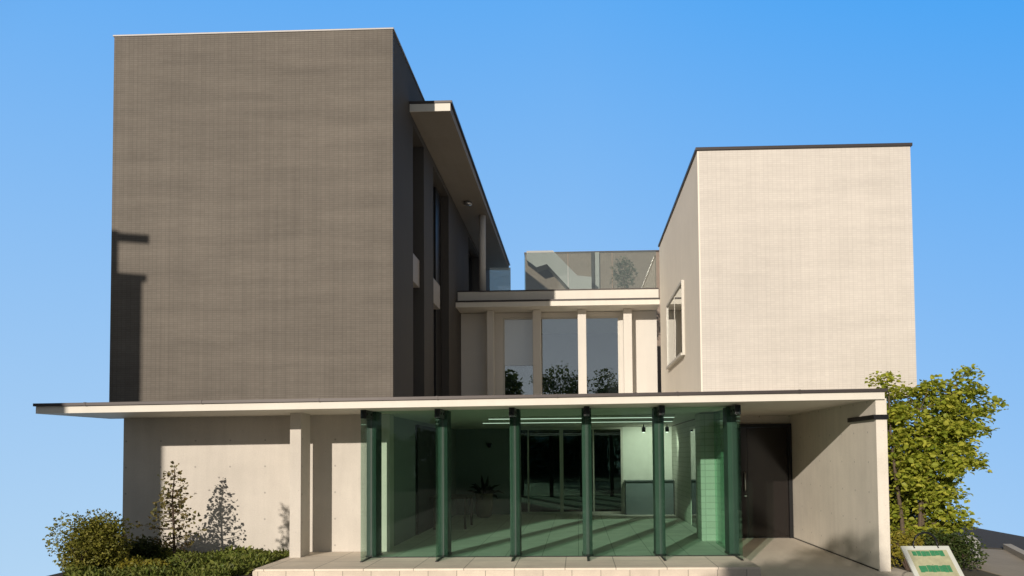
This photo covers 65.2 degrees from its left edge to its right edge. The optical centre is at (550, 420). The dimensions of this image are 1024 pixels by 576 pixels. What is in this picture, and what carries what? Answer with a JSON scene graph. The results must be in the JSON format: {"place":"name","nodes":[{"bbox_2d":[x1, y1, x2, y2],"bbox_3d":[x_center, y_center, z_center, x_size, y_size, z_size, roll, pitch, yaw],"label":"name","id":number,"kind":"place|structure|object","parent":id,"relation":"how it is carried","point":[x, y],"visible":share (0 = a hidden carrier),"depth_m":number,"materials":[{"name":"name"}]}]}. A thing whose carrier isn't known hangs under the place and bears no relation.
{"place":"outdoors","nodes":[
{"label":"outdoors","id":0,"kind":"place"},
{"bbox_2d":[253,552,759,570],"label":"terrace","id":1,"kind":"structure","parent":0,"point":[330,561],"depth_m":12.17,"materials":[{"name":"concrete"}]},
{"bbox_2d":[0,0,1023,575],"label":"sky","id":2,"kind":"structure","parent":0,"point":[583,122],"materials":[{"name":"blue"}]},
{"bbox_2d":[378,514,726,556],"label":"floor","id":3,"kind":"structure","parent":0,"point":[562,535],"depth_m":15.83,"materials":[{"name":"tile"}]},
{"bbox_2d":[430,494,474,529],"bbox_3d":[-2.248,2.080,18.415,0.850,0.730,1.200,-1,-2,2],"label":"side table","id":4,"kind":"object","parent":3,"relation":"on","point":[459,496],"visible":0.75,"depth_m":17.90,"materials":[{"name":"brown wood"}]},
{"bbox_2d":[468,475,502,517],"bbox_3d":[-1.751,1.998,21.400,0.858,1.137,0.915,-3,-3,44],"label":"potted plant","id":5,"kind":"object","parent":3,"relation":"on","point":[484,493],"visible":1,"depth_m":21.15,"materials":[{"name":"green plant"}]},
{"bbox_2d":[624,479,673,514],"bbox_3d":[2.685,2.080,21.895,1.320,0.935,0.480,-1,-2,2],"label":"reception counter","id":6,"kind":"object","parent":3,"relation":"on","point":[638,497],"visible":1,"depth_m":21.71,"materials":[{"name":"stone"}]},
{"bbox_2d":[524,250,694,426],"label":"building","id":7,"kind":"structure","parent":0,"point":[544,270],"depth_m":27.15,"materials":[{"name":"glass"}]},
{"bbox_2d":[492,514,1002,575],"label":"ground","id":8,"kind":"structure","parent":0,"point":[971,572],"depth_m":12.01,"materials":[{"name":"grey concrete"}]},
{"bbox_2d":[49,571,251,575],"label":"planting bed","id":9,"kind":"object","parent":8,"relation":"on","point":[61,574],"depth_m":11.83,"materials":[{"name":"soil"}]},
{"bbox_2d":[42,508,136,573],"bbox_3d":[-6.889,1.849,12.033,1.186,1.068,1.163,-1,-2,2],"label":"round bush","id":10,"kind":"object","parent":9,"relation":"on","point":[97,541],"visible":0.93,"depth_m":11.85,"materials":[{"name":"green plant"}]},
{"bbox_2d":[115,535,170,559],"bbox_3d":[-6.707,2.132,13.011,0.974,0.540,0.690,-1,-2,2],"label":"bush","id":11,"kind":"object","parent":9,"relation":"on","point":[146,548],"visible":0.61,"depth_m":12.99,"materials":[{"name":"green plant"}]},
{"bbox_2d":[114,554,172,573],"bbox_3d":[-6.035,2.167,11.882,0.869,0.362,0.491,0,-2,-13],"label":"yellow bush","id":12,"kind":"object","parent":9,"relation":"on","point":[136,562],"visible":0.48,"depth_m":11.84,"materials":[{"name":"green plant"}]},
{"bbox_2d":[135,461,206,555],"bbox_3d":[-6.198,1.504,13.071,1.114,1.705,0.767,-1,-2,2],"label":"young tree","id":13,"kind":"object","parent":9,"relation":"on","point":[186,536],"visible":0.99,"depth_m":12.99,"materials":[{"name":"green plant"}]},
{"bbox_2d":[166,551,217,563],"bbox_3d":[-5.643,2.209,12.534,0.784,0.330,0.830,1,-3,-35],"label":"green clump","id":14,"kind":"object","parent":9,"relation":"on","point":[184,557],"visible":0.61,"depth_m":12.43,"materials":[{"name":"green plant"}]},
{"bbox_2d":[241,549,274,554],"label":"wall clump","id":15,"kind":"object","parent":9,"relation":"on","point":[252,551],"visible":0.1,"depth_m":13.27,"materials":[{"name":"green plant"}]},
{"bbox_2d":[60,545,288,575],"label":"ground cover","id":16,"kind":"object","parent":8,"relation":"on","point":[230,561],"visible":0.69,"depth_m":11.85,"materials":[{"name":"green plant"}]},
{"bbox_2d":[33,27,916,570],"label":"modern building","id":17,"kind":"structure","parent":8,"relation":"on","point":[331,331],"depth_m":13.88,"materials":[{"name":"tile"}]},
{"bbox_2d":[521,427,623,513],"bbox_3d":[0.511,1.383,22.337,3.000,2.404,0.160,-1,-2,2],"label":"sliding window","id":18,"kind":"structure","parent":17,"relation":"in","point":[551,458],"depth_m":22.31,"materials":[{"name":"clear glass"}]},
{"bbox_2d":[610,256,638,287],"bbox_3d":[2.174,-4.002,23.728,0.910,1.811,0.820,-1,-2,2],"label":"potted tree","id":19,"kind":"object","parent":17,"relation":"on","point":[624,273],"visible":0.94,"depth_m":23.66,"materials":[{"name":"green plant"}]},
{"bbox_2d":[737,424,793,537],"bbox_3d":[4.468,1.251,16.741,1.150,2.385,0.164,-1,-2,2],"label":"door","id":20,"kind":"structure","parent":17,"relation":"in","point":[764,451],"depth_m":16.74,"materials":[{"name":"brown wood"}]},
{"bbox_2d":[888,447,922,538],"bbox_3d":[6.105,1.280,14.189,1.810,2.178,0.880,-1,-2,2],"label":"back shrub","id":21,"kind":"object","parent":8,"relation":"on","point":[891,482],"visible":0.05,"depth_m":13.96,"materials":[{"name":"green plant"}]},
{"bbox_2d":[865,364,1008,559],"bbox_3d":[6.102,0.700,12.752,2.192,3.148,1.662,-1,-2,2],"label":"maple tree","id":22,"kind":"object","parent":8,"relation":"on","point":[945,432],"visible":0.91,"depth_m":12.50,"materials":[{"name":"green plant"}]},
{"bbox_2d":[918,528,988,569],"bbox_3d":[6.017,1.935,11.987,1.187,0.696,0.817,-1,-2,2],"label":"dark shrub","id":23,"kind":"object","parent":8,"relation":"on","point":[960,549],"visible":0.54,"depth_m":11.87,"materials":[{"name":"green plant"}]},
{"bbox_2d":[1003,544,1023,559],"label":"kerb","id":24,"kind":"structure","parent":8,"relation":"on","point":[1015,550],"depth_m":13.77,"materials":[{"name":"concrete"}]},
{"bbox_2d":[739,538,913,575],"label":"pavement","id":25,"kind":"structure","parent":0,"point":[781,557],"depth_m":13.14,"materials":[{"name":"beige concrete"}]},
{"bbox_2d":[252,569,760,575],"bbox_3d":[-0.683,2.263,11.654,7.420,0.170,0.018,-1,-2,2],"label":"step","id":26,"kind":"object","parent":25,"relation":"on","point":[733,572],"visible":1,"depth_m":11.63,"materials":[{"name":"concrete"}]},
{"bbox_2d":[890,527,927,570],"bbox_3d":[5.325,1.946,12.110,0.703,0.692,0.483,-2,-3,28],"label":"porch shrub","id":27,"kind":"object","parent":25,"relation":"on","point":[901,538],"visible":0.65,"depth_m":12.07,"materials":[{"name":"yellow plant"}]},
{"bbox_2d":[900,532,963,575],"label":"information board","id":28,"kind":"object","parent":25,"relation":"on","point":[936,560],"visible":1,"depth_m":8.68,"materials":[{"name":"white metal"}]},
{"bbox_2d":[914,518,1023,549],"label":"road","id":29,"kind":"structure","parent":0,"point":[994,539],"depth_m":16.23,"materials":[{"name":"grey asphalt"}]},
{"bbox_2d":[960,535,981,562],"bbox_3d":[6.562,2.084,12.913,0.712,0.497,0.617,-1,-2,2],"label":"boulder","id":30,"kind":"object","parent":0,"point":[975,547],"visible":0.06,"depth_m":12.76,"materials":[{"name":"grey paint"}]},
{"bbox_2d":[960,549,1023,575],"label":"path","id":31,"kind":"structure","parent":0,"point":[1002,562],"depth_m":12.58,"materials":[{"name":"beige concrete"}]}
]}

